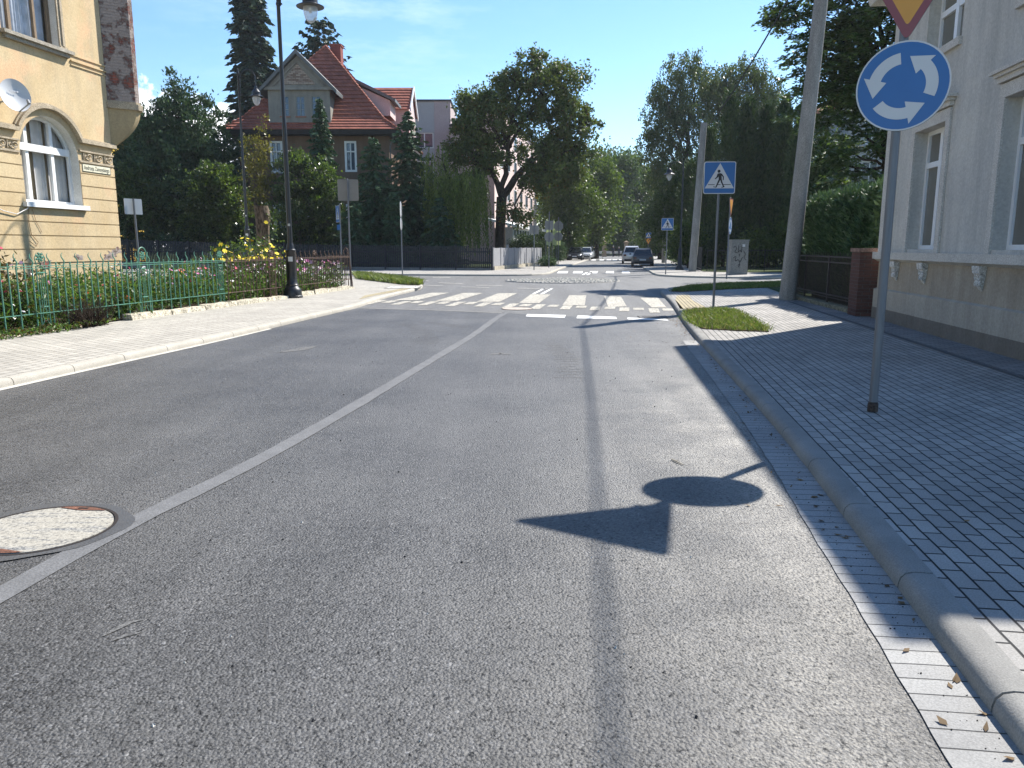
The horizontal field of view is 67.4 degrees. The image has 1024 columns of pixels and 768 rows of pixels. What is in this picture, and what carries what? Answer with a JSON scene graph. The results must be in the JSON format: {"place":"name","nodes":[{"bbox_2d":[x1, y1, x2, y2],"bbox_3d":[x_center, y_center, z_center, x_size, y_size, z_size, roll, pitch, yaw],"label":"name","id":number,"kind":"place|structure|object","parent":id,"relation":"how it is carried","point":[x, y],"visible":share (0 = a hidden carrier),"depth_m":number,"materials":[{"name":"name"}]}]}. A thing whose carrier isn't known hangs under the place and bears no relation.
{"place":"outdoors","nodes":[
{"label":"outdoors","id":0,"kind":"place"},
{"bbox_2d":[0,257,347,334],"bbox_3d":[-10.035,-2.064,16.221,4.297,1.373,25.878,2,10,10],"label":"flower bed","id":1,"kind":"object","parent":0,"point":[157,304],"visible":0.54,"depth_m":18.27,"materials":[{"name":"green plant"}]},
{"bbox_2d":[0,247,37,329],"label":"flower bush","id":2,"kind":"object","parent":1,"relation":"on","point":[2,282],"visible":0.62,"depth_m":13.65,"materials":[{"name":"green plant"}]},
{"bbox_2d":[0,271,44,329],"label":"flower bush","id":3,"kind":"object","parent":1,"relation":"on","point":[15,296],"visible":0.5,"depth_m":13.71,"materials":[{"name":"green plant"}]},
{"bbox_2d":[0,249,66,321],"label":"flower bush","id":4,"kind":"object","parent":1,"relation":"on","point":[20,262],"visible":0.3,"depth_m":14.52,"materials":[{"name":"green plant"}]},
{"bbox_2d":[52,290,124,328],"bbox_3d":[-8.184,-1.448,14.711,1.191,0.705,1.894,0,10,0],"label":"twiggy bush","id":5,"kind":"object","parent":1,"relation":"on","point":[79,317],"visible":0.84,"depth_m":14.70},
{"bbox_2d":[102,274,150,319],"bbox_3d":[-8.319,-1.935,16.362,1.011,1.098,1.265,0,10,0],"label":"flower bush","id":6,"kind":"object","parent":1,"relation":"on","point":[138,303],"visible":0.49,"depth_m":16.42,"materials":[{"name":"green plant"}]},
{"bbox_2d":[123,198,142,277],"bbox_3d":[-9.904,-3.506,20.311,0.115,2.719,0.460,8,13,39],"label":"road sign","id":7,"kind":"object","parent":1,"relation":"on","point":[133,206],"visible":0.91,"depth_m":20.14,"materials":[{"name":"metal"}]},
{"bbox_2d":[31,257,339,297],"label":"blossoms","id":8,"kind":"object","parent":1,"relation":"on","point":[232,270],"visible":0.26,"depth_m":22.53,"materials":[{"name":"pink plant"}]},
{"bbox_2d":[201,236,254,298],"bbox_3d":[-8.163,-3.360,22.213,1.610,1.798,1.810,0,10,0],"label":"flower bush","id":9,"kind":"object","parent":1,"relation":"on","point":[225,247],"visible":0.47,"depth_m":21.97,"materials":[{"name":"green plant"}]},
{"bbox_2d":[216,221,300,295],"bbox_3d":[-7.603,-3.837,23.487,2.169,2.295,2.500,6,12,29],"label":"flower bush","id":10,"kind":"object","parent":1,"relation":"on","point":[264,250],"visible":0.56,"depth_m":23.31,"materials":[{"name":"green plant"}]},
{"bbox_2d":[254,203,282,268],"bbox_3d":[-10.283,-5.926,32.364,1.232,3.318,0.679,4,11,23],"label":"tree stump","id":11,"kind":"object","parent":1,"relation":"in","point":[262,214],"visible":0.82,"depth_m":32.11,"materials":[{"name":"brown plant"}]},
{"bbox_2d":[0,273,422,390],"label":"pavement","id":12,"kind":"structure","parent":0,"point":[29,359],"depth_m":13.60,"materials":[{"name":"concrete"}]},
{"bbox_2d":[0,316,116,339],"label":"weeds","id":13,"kind":"object","parent":12,"relation":"on","point":[46,329],"visible":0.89,"depth_m":13.64,"materials":[{"name":"green plant"}]},
{"bbox_2d":[0,0,142,285],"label":"corner house","id":14,"kind":"structure","parent":12,"relation":"on","point":[70,66],"depth_m":19.54,"materials":[{"name":"paint"}]},
{"bbox_2d":[0,78,30,111],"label":"satellite dish","id":15,"kind":"object","parent":14,"relation":"attached to","point":[15,95],"visible":1,"depth_m":17.36,"materials":[{"name":"white metal"}]},
{"bbox_2d":[0,0,51,43],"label":"window","id":16,"kind":"structure","parent":14,"relation":"in","point":[24,17],"depth_m":18.53,"materials":[{"name":"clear glass"}]},
{"bbox_2d":[20,116,90,210],"bbox_3d":[-11.553,-5.478,19.034,0.564,2.210,2.180,2,10,8],"label":"window","id":17,"kind":"structure","parent":14,"relation":"in","point":[55,155],"depth_m":19.26,"materials":[{"name":"white paint"}]},
{"bbox_2d":[82,163,110,174],"bbox_3d":[-11.128,-5.755,20.588,0.013,0.200,1.110,2,10,8],"label":"street sign","id":18,"kind":"object","parent":14,"relation":"attached to","point":[96,169],"visible":1,"depth_m":20.57,"materials":[{"name":"white metal"}]},
{"bbox_2d":[3,285,354,338],"bbox_3d":[-8.116,-1.396,16.017,0.438,0.151,25.899,2,10,10],"label":"stone edging","id":19,"kind":"object","parent":12,"relation":"on","point":[146,314],"visible":0.83,"depth_m":18.97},
{"bbox_2d":[0,247,225,330],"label":"iron fence","id":20,"kind":"object","parent":19,"relation":"on","point":[39,258],"visible":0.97,"depth_m":15.63,"materials":[{"name":"metal"}]},
{"bbox_2d":[225,247,352,300],"bbox_3d":[-6.645,-3.626,24.610,1.242,1.511,9.664,0,10,2],"label":"iron fence","id":21,"kind":"object","parent":19,"relation":"on","point":[271,253],"visible":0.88,"depth_m":22.99,"materials":[{"name":"metal"}]},
{"bbox_2d":[236,68,263,256],"bbox_3d":[-13.693,-11.594,40.480,1.644,9.630,0.775,1,10,6],"label":"street lamp","id":22,"kind":"object","parent":12,"relation":"on","point":[256,92],"visible":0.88,"depth_m":40.40,"materials":[{"name":"metal"}]},
{"bbox_2d":[276,0,323,297],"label":"street lamp","id":23,"kind":"object","parent":12,"relation":"on","point":[292,288],"visible":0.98,"depth_m":22.58,"materials":[{"name":"metal"}]},
{"bbox_2d":[337,179,358,286],"bbox_3d":[-6.032,-5.567,28.483,0.760,3.971,0.094,0,10,0],"label":"road sign","id":24,"kind":"object","parent":12,"relation":"on","point":[347,190],"visible":0.94,"depth_m":28.24,"materials":[{"name":"metal"}]},
{"bbox_2d":[123,256,561,268],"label":"lawn","id":25,"kind":"structure","parent":0,"point":[328,265],"depth_m":75.45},
{"bbox_2d":[113,156,173,259],"bbox_3d":[-29.305,-13.234,59.007,6.152,8.373,4.972,0,10,0],"label":"garden shrub","id":26,"kind":"object","parent":25,"relation":"on","point":[126,225],"visible":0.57,"depth_m":58.27,"materials":[{"name":"green plant"}]},
{"bbox_2d":[112,66,253,263],"bbox_3d":[-26.826,-17.379,61.899,10.792,15.575,10.867,-9,13,-41],"label":"deciduous tree","id":27,"kind":"object","parent":25,"relation":"on","point":[169,139],"visible":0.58,"depth_m":59.84,"materials":[{"name":"green plant"}]},
{"bbox_2d":[167,158,254,261],"bbox_3d":[-22.729,-12.921,58.096,6.729,8.082,5.056,0,10,0],"label":"garden shrub","id":28,"kind":"object","parent":25,"relation":"on","point":[211,207],"visible":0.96,"depth_m":57.19,"materials":[{"name":"green plant"}]},
{"bbox_2d":[223,0,277,211],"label":"spruce tree","id":29,"kind":"object","parent":25,"relation":"on","point":[252,49],"visible":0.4,"depth_m":80.19,"materials":[{"name":"green plant"}]},
{"bbox_2d":[238,113,278,216],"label":"young tree","id":30,"kind":"object","parent":25,"relation":"on","point":[261,178],"visible":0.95,"depth_m":55.39,"materials":[{"name":"green plant"}]},
{"bbox_2d":[119,218,468,260],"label":"garden undergrowth","id":31,"kind":"object","parent":25,"relation":"on","point":[161,236],"visible":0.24,"depth_m":58.58,"materials":[{"name":"green plant"}]},
{"bbox_2d":[253,144,349,264],"bbox_3d":[-15.394,-13.003,56.358,6.771,8.846,5.661,-5,11,-27],"label":"garden shrub","id":32,"kind":"object","parent":25,"relation":"on","point":[313,180],"visible":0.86,"depth_m":55.63,"materials":[{"name":"green plant"}]},
{"bbox_2d":[120,239,492,269],"bbox_3d":[-15.880,-9.085,53.715,29.901,2.208,0.200,2,10,12],"label":"picket fence","id":33,"kind":"object","parent":25,"relation":"on","point":[476,263],"visible":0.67,"depth_m":52.63,"materials":[{"name":"metal"}]},
{"bbox_2d":[296,98,344,264],"bbox_3d":[-14.441,-15.086,58.215,4.718,12.532,4.655,8,13,38],"label":"spruce tree","id":34,"kind":"object","parent":25,"relation":"on","point":[319,133],"visible":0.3,"depth_m":57.48,"materials":[{"name":"green plant"}]},
{"bbox_2d":[292,16,352,70],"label":"spruce tree","id":35,"kind":"object","parent":25,"relation":"on","point":[314,44],"visible":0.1,"depth_m":85.96,"materials":[{"name":"green plant"}]},
{"bbox_2d":[330,199,380,266],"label":"spruce tree","id":36,"kind":"object","parent":25,"relation":"on","point":[359,233],"visible":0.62,"depth_m":54.51,"materials":[{"name":"green plant"}]},
{"bbox_2d":[329,137,416,259],"bbox_3d":[-9.947,-13.163,57.012,7.138,9.989,7.317,0,10,0],"label":"spruce tree","id":37,"kind":"object","parent":25,"relation":"on","point":[375,179],"visible":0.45,"depth_m":56.29,"materials":[{"name":"green plant"}]},
{"bbox_2d":[374,192,413,266],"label":"spruce tree","id":38,"kind":"object","parent":25,"relation":"on","point":[391,227],"visible":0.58,"depth_m":54.98,"materials":[{"name":"green plant"}]},
{"bbox_2d":[374,111,435,266],"bbox_3d":[-7.779,-14.348,58.179,8.362,12.198,7.742,0,10,0],"label":"spruce tree","id":39,"kind":"object","parent":25,"relation":"on","point":[406,169],"visible":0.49,"depth_m":57.51,"materials":[{"name":"green plant"}]},
{"bbox_2d":[416,197,469,267],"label":"spruce tree","id":40,"kind":"object","parent":25,"relation":"on","point":[439,235],"visible":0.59,"depth_m":55.43,"materials":[{"name":"green plant"}]},
{"bbox_2d":[418,144,493,257],"bbox_3d":[-4.162,-13.324,57.516,5.568,9.100,4.683,0,10,0],"label":"willow tree","id":41,"kind":"object","parent":25,"relation":"on","point":[462,207],"visible":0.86,"depth_m":56.66,"materials":[{"name":"green plant"}]},
{"bbox_2d":[493,245,540,269],"bbox_3d":[0.658,-9.784,58.918,0.200,1.760,16.999,2,10,13],"label":"plank fence","id":42,"kind":"object","parent":25,"relation":"on","point":[507,257],"visible":0.89,"depth_m":56.80,"materials":[{"name":"wood"}]},
{"bbox_2d":[437,41,605,247],"bbox_3d":[0.729,-17.732,59.832,13.233,17.129,6.084,0,10,0],"label":"oak tree","id":43,"kind":"object","parent":25,"relation":"on","point":[487,155],"visible":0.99,"depth_m":58.74,"materials":[{"name":"green plant"}]},
{"bbox_2d":[507,232,543,247],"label":"street shrub","id":44,"kind":"object","parent":25,"relation":"on","point":[525,241],"visible":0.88,"depth_m":69.37,"materials":[{"name":"green plant"}]},
{"bbox_2d":[533,224,554,257],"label":"street shrub","id":45,"kind":"object","parent":25,"relation":"on","point":[544,246],"visible":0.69,"depth_m":72.52,"materials":[{"name":"green plant"}]},
{"bbox_2d":[122,258,590,275],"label":"pavement","id":46,"kind":"structure","parent":0,"point":[530,271],"depth_m":48.34,"materials":[{"name":"concrete"}]},
{"bbox_2d":[221,44,422,264],"bbox_3d":[-16.649,-21.117,71.935,14.890,19.450,17.953,0,10,0],"label":"villa","id":47,"kind":"object","parent":46,"relation":"on","point":[359,113],"visible":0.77,"depth_m":64.32,"materials":[{"name":"brown paint"}]},
{"bbox_2d":[270,141,282,172],"bbox_3d":[-19.775,-19.073,64.592,1.050,2.600,0.176,0,10,0],"label":"window","id":48,"kind":"structure","parent":47,"relation":"in","point":[277,145],"depth_m":64.50,"materials":[{"name":"white paint"}]},
{"bbox_2d":[295,96,305,116],"bbox_3d":[-17.450,-22.880,63.382,0.880,1.680,0.184,0,10,0],"label":"window","id":49,"kind":"structure","parent":47,"relation":"in","point":[300,100],"depth_m":63.43,"materials":[{"name":"white"}]},
{"bbox_2d":[344,141,356,171],"bbox_3d":[-13.550,-19.122,64.583,1.000,2.500,0.176,0,10,0],"label":"window","id":50,"kind":"structure","parent":47,"relation":"in","point":[349,146],"depth_m":64.58,"materials":[{"name":"white paint"}]},
{"bbox_2d":[415,99,536,261],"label":"apartment block","id":51,"kind":"structure","parent":46,"relation":"on","point":[435,116],"depth_m":89.88,"materials":[{"name":"white paint"}]},
{"bbox_2d":[485,218,545,247],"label":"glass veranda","id":52,"kind":"object","parent":46,"relation":"on","point":[510,232],"visible":0.12,"depth_m":70.30,"materials":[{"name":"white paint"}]},
{"bbox_2d":[544,211,553,267],"bbox_3d":[2.754,-10.715,57.017,0.720,4.100,0.094,0,10,0],"label":"road sign","id":53,"kind":"object","parent":46,"relation":"on","point":[549,236],"visible":1,"depth_m":56.95,"materials":[{"name":"metal"}]},
{"bbox_2d":[529,154,618,259],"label":"park tree","id":54,"kind":"object","parent":46,"relation":"on","point":[568,210],"visible":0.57,"depth_m":92.80,"materials":[{"name":"green plant"}]},
{"bbox_2d":[566,247,583,259],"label":"parked car","id":55,"kind":"object","parent":46,"relation":"on","point":[575,252],"visible":0.98,"depth_m":89.98,"materials":[{"name":"grey paint"}]},
{"bbox_2d":[351,270,427,284],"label":"grass","id":56,"kind":"structure","parent":0,"point":[386,277],"depth_m":33.81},
{"bbox_2d":[149,248,725,255],"bbox_3d":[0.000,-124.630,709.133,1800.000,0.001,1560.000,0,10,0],"label":"ground","id":57,"kind":"structure","parent":0,"point":[547,254],"depth_m":177.36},
{"bbox_2d":[572,136,631,258],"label":"park tree","id":58,"kind":"object","parent":57,"relation":"on","point":[606,177],"visible":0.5,"depth_m":107.85,"materials":[{"name":"green plant"}]},
{"bbox_2d":[547,226,669,255],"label":"park hedge","id":59,"kind":"object","parent":57,"relation":"on","point":[632,241],"visible":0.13,"depth_m":146.16,"materials":[{"name":"green plant"}]},
{"bbox_2d":[622,152,653,237],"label":"park tree","id":60,"kind":"object","parent":57,"relation":"on","point":[638,197],"visible":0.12,"depth_m":153.71,"materials":[{"name":"green plant"}]},
{"bbox_2d":[0,256,952,767],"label":"road","id":61,"kind":"structure","parent":0,"point":[560,502],"depth_m":3.94,"materials":[{"name":"asphalt"}]},
{"bbox_2d":[0,506,118,555],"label":"manhole cover","id":62,"kind":"object","parent":61,"relation":"on","point":[39,530],"visible":0.96,"depth_m":4.42,"materials":[{"name":"metal"}]},
{"bbox_2d":[598,138,646,255],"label":"park tree","id":63,"kind":"object","parent":61,"relation":"on","point":[626,164],"visible":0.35,"depth_m":144.16,"materials":[{"name":"green plant"}]},
{"bbox_2d":[629,247,654,266],"bbox_3d":[10.950,-10.690,64.522,2.160,1.559,4.534,1,10,8],"label":"parked car","id":64,"kind":"object","parent":61,"relation":"on","point":[642,256],"visible":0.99,"depth_m":62.49,"materials":[{"name":"grey paint"}]},
{"bbox_2d":[682,340,1023,767],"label":"gutter","id":65,"kind":"object","parent":61,"relation":"on","point":[963,743],"visible":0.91,"depth_m":3.31,"materials":[{"name":"concrete"}]},
{"bbox_2d":[131,0,893,238],"label":"sky","id":66,"kind":"structure","parent":0,"point":[433,47],"materials":[{"name":"blue"}]},
{"bbox_2d":[505,277,619,283],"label":"roundabout island","id":67,"kind":"structure","parent":0,"point":[566,280],"depth_m":35.91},
{"bbox_2d":[640,256,781,278],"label":"pavement","id":68,"kind":"structure","parent":0,"point":[657,268],"depth_m":44.67,"materials":[{"name":"concrete"}]},
{"bbox_2d":[661,218,673,273],"bbox_3d":[8.593,-7.645,42.688,0.660,3.080,0.096,0,10,2],"label":"crossing sign","id":69,"kind":"object","parent":68,"relation":"on","point":[667,224],"visible":1,"depth_m":42.45,"materials":[{"name":"metal"}]},
{"bbox_2d":[664,162,683,269],"bbox_3d":[10.733,-11.096,50.842,1.580,7.016,0.760,0,10,0],"label":"street lamp","id":70,"kind":"object","parent":68,"relation":"on","point":[679,264],"visible":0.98,"depth_m":50.88,"materials":[{"name":"metal"}]},
{"bbox_2d":[664,218,711,267],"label":"garden tree","id":71,"kind":"object","parent":68,"relation":"on","point":[686,236],"visible":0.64,"depth_m":55.52,"materials":[{"name":"green plant"}]},
{"bbox_2d":[688,122,708,271],"bbox_3d":[11.568,-11.510,47.620,0.913,8.981,0.498,0,10,0],"label":"utility pole","id":72,"kind":"object","parent":68,"relation":"on","point":[697,211],"visible":1,"depth_m":47.49,"materials":[{"name":"concrete"}]},
{"bbox_2d":[726,197,732,278],"bbox_3d":[10.277,-6.892,36.410,0.096,3.800,0.902,5,11,26],"label":"roundabout sign","id":73,"kind":"object","parent":68,"relation":"on","point":[730,218],"visible":1,"depth_m":36.33,"materials":[{"name":"metal"}]},
{"bbox_2d":[728,239,749,273],"bbox_3d":[12.663,-7.108,42.983,1.060,1.920,0.480,-1,10,-8],"label":"electrical cabinet","id":74,"kind":"object","parent":68,"relation":"on","point":[738,257],"visible":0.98,"depth_m":42.79,"materials":[{"name":"metal"}]},
{"bbox_2d":[800,129,841,259],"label":"thuja tree","id":75,"kind":"object","parent":68,"relation":"on","point":[815,173],"visible":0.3,"depth_m":42.20,"materials":[{"name":"green plant"}]},
{"bbox_2d":[669,280,780,291],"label":"grass","id":76,"kind":"structure","parent":0,"point":[727,285],"depth_m":28.91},
{"bbox_2d":[668,256,782,271],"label":"lawn","id":77,"kind":"structure","parent":0,"point":[723,269],"depth_m":54.20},
{"bbox_2d":[625,161,674,258],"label":"park tree","id":78,"kind":"object","parent":77,"relation":"on","point":[641,219],"visible":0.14,"depth_m":97.27,"materials":[{"name":"green plant"}]},
{"bbox_2d":[643,156,687,259],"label":"garden tree","id":79,"kind":"object","parent":77,"relation":"on","point":[666,203],"visible":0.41,"depth_m":69.81,"materials":[{"name":"green plant"}]},
{"bbox_2d":[632,46,726,202],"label":"birch tree","id":80,"kind":"object","parent":77,"relation":"on","point":[682,127],"visible":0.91,"depth_m":71.94,"materials":[{"name":"green plant"}]},
{"bbox_2d":[664,151,696,264],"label":"thuja tree","id":81,"kind":"object","parent":77,"relation":"on","point":[686,185],"visible":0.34,"depth_m":63.80,"materials":[{"name":"green plant"}]},
{"bbox_2d":[682,117,720,265],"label":"thuja tree","id":82,"kind":"object","parent":77,"relation":"on","point":[709,146],"visible":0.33,"depth_m":59.72,"materials":[{"name":"green plant"}]},
{"bbox_2d":[700,82,747,266],"bbox_3d":[16.281,-15.650,58.023,3.534,13.695,3.713,0,10,0],"label":"thuja tree","id":83,"kind":"object","parent":77,"relation":"on","point":[728,146],"visible":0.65,"depth_m":57.64,"materials":[{"name":"green plant"}]},
{"bbox_2d":[696,50,786,142],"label":"birch tree","id":84,"kind":"object","parent":77,"relation":"on","point":[757,80],"visible":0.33,"depth_m":73.42,"materials":[{"name":"green plant"}]},
{"bbox_2d":[726,92,764,266],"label":"thuja tree","id":85,"kind":"object","parent":77,"relation":"on","point":[750,156],"visible":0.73,"depth_m":57.84,"materials":[{"name":"green plant"}]},
{"bbox_2d":[706,248,784,270],"bbox_3d":[26.150,-7.507,46.504,28.016,1.430,0.056,1,10,8],"label":"iron railing","id":86,"kind":"object","parent":77,"relation":"on","point":[751,250],"visible":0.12,"depth_m":47.97,"materials":[{"name":"metal"}]},
{"bbox_2d":[722,213,788,267],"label":"garden tree","id":87,"kind":"object","parent":77,"relation":"on","point":[766,239],"visible":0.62,"depth_m":55.41,"materials":[{"name":"green plant"}]},
{"bbox_2d":[748,94,782,266],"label":"thuja tree","id":88,"kind":"object","parent":77,"relation":"on","point":[765,123],"visible":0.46,"depth_m":58.25,"materials":[{"name":"green plant"}]},
{"bbox_2d":[760,89,795,266],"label":"thuja tree","id":89,"kind":"object","parent":77,"relation":"on","point":[779,143],"visible":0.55,"depth_m":57.50,"materials":[{"name":"green plant"}]},
{"bbox_2d":[774,100,816,266],"bbox_3d":[21.033,-14.854,56.285,3.361,12.697,3.640,0,10,0],"label":"thuja tree","id":90,"kind":"object","parent":77,"relation":"on","point":[784,207],"visible":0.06,"depth_m":56.03,"materials":[{"name":"green plant"}]},
{"bbox_2d":[814,106,881,183],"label":"grey house","id":91,"kind":"structure","parent":77,"relation":"on","point":[869,165],"depth_m":58.05,"materials":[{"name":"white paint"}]},
{"bbox_2d":[767,287,847,304],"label":"lawn","id":92,"kind":"structure","parent":0,"point":[777,289],"depth_m":27.48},
{"bbox_2d":[751,0,895,191],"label":"hornbeam tree","id":93,"kind":"object","parent":92,"relation":"on","point":[849,39],"visible":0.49,"depth_m":33.70,"materials":[{"name":"green plant"}]},
{"bbox_2d":[798,174,883,303],"bbox_3d":[9.676,-3.829,20.659,2.530,3.293,6.511,1,10,6],"label":"clipped hedge","id":94,"kind":"object","parent":92,"relation":"on","point":[844,220],"visible":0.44,"depth_m":20.12,"materials":[{"name":"plant"}]},
{"bbox_2d":[660,287,1023,754],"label":"pavement","id":95,"kind":"structure","parent":0,"point":[908,477],"depth_m":5.87,"materials":[{"name":"grey concrete"}]},
{"bbox_2d":[703,161,735,307],"bbox_3d":[4.981,-3.592,18.699,0.750,3.515,0.096,1,10,4],"label":"crossing sign","id":96,"kind":"object","parent":95,"relation":"on","point":[719,178],"visible":0.98,"depth_m":18.43,"materials":[{"name":"metal"}]},
{"bbox_2d":[687,317,768,331],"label":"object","id":97,"kind":"structure","parent":95,"relation":"on","point":[735,329],"depth_m":14.08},
{"bbox_2d":[678,306,775,331],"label":"grass","id":98,"kind":"structure","parent":97,"relation":"on","point":[725,317],"depth_m":15.56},
{"bbox_2d":[779,0,827,299],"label":"utility pole","id":99,"kind":"object","parent":95,"relation":"on","point":[792,255],"visible":1,"depth_m":21.46,"materials":[{"name":"concrete"}]},
{"bbox_2d":[709,0,787,124],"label":"overhead cable","id":100,"kind":"object","parent":99,"relation":"attached to","point":[784,5],"visible":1,"depth_m":30.27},
{"bbox_2d":[779,292,847,312],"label":"railing plinth","id":101,"kind":"structure","parent":95,"relation":"on","point":[832,305],"depth_m":19.80,"materials":[{"name":"concrete"}]},
{"bbox_2d":[797,252,851,305],"bbox_3d":[8.320,-2.926,20.987,0.056,1.360,6.952,1,10,7],"label":"iron railing","id":102,"kind":"object","parent":101,"relation":"on","point":[805,277],"visible":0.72,"depth_m":20.20,"materials":[{"name":"metal"}]},
{"bbox_2d":[630,313,1014,759],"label":"fallen leaves","id":103,"kind":"object","parent":95,"relation":"on","point":[956,678],"visible":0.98,"depth_m":3.46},
{"bbox_2d":[847,248,878,316],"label":"brick pillar","id":104,"kind":"structure","parent":95,"relation":"on","point":[864,275],"depth_m":16.82,"materials":[{"name":"brick"}]},
{"bbox_2d":[856,0,951,411],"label":"roundabout sign","id":105,"kind":"object","parent":95,"relation":"on","point":[904,83],"visible":1,"depth_m":6.61,"materials":[{"name":"metal"}]},
{"bbox_2d":[868,0,1023,360],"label":"plastered house","id":106,"kind":"structure","parent":95,"relation":"on","point":[956,269],"depth_m":12.27,"materials":[{"name":"grey paint"}]},
{"bbox_2d":[918,127,944,248],"bbox_3d":[7.772,-3.539,13.936,0.241,2.160,1.418,0,10,2],"label":"window","id":107,"kind":"structure","parent":106,"relation":"in","point":[933,157],"depth_m":14.34,"materials":[{"name":"glass"}]},
{"bbox_2d":[938,0,964,47],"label":"window","id":108,"kind":"structure","parent":106,"relation":"in","point":[952,11],"depth_m":13.66,"materials":[{"name":"white plastic"}]},
{"bbox_2d":[1006,97,1023,249],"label":"window","id":109,"kind":"structure","parent":106,"relation":"in","point":[1015,238],"depth_m":11.11,"materials":[{"name":"white plastic"}]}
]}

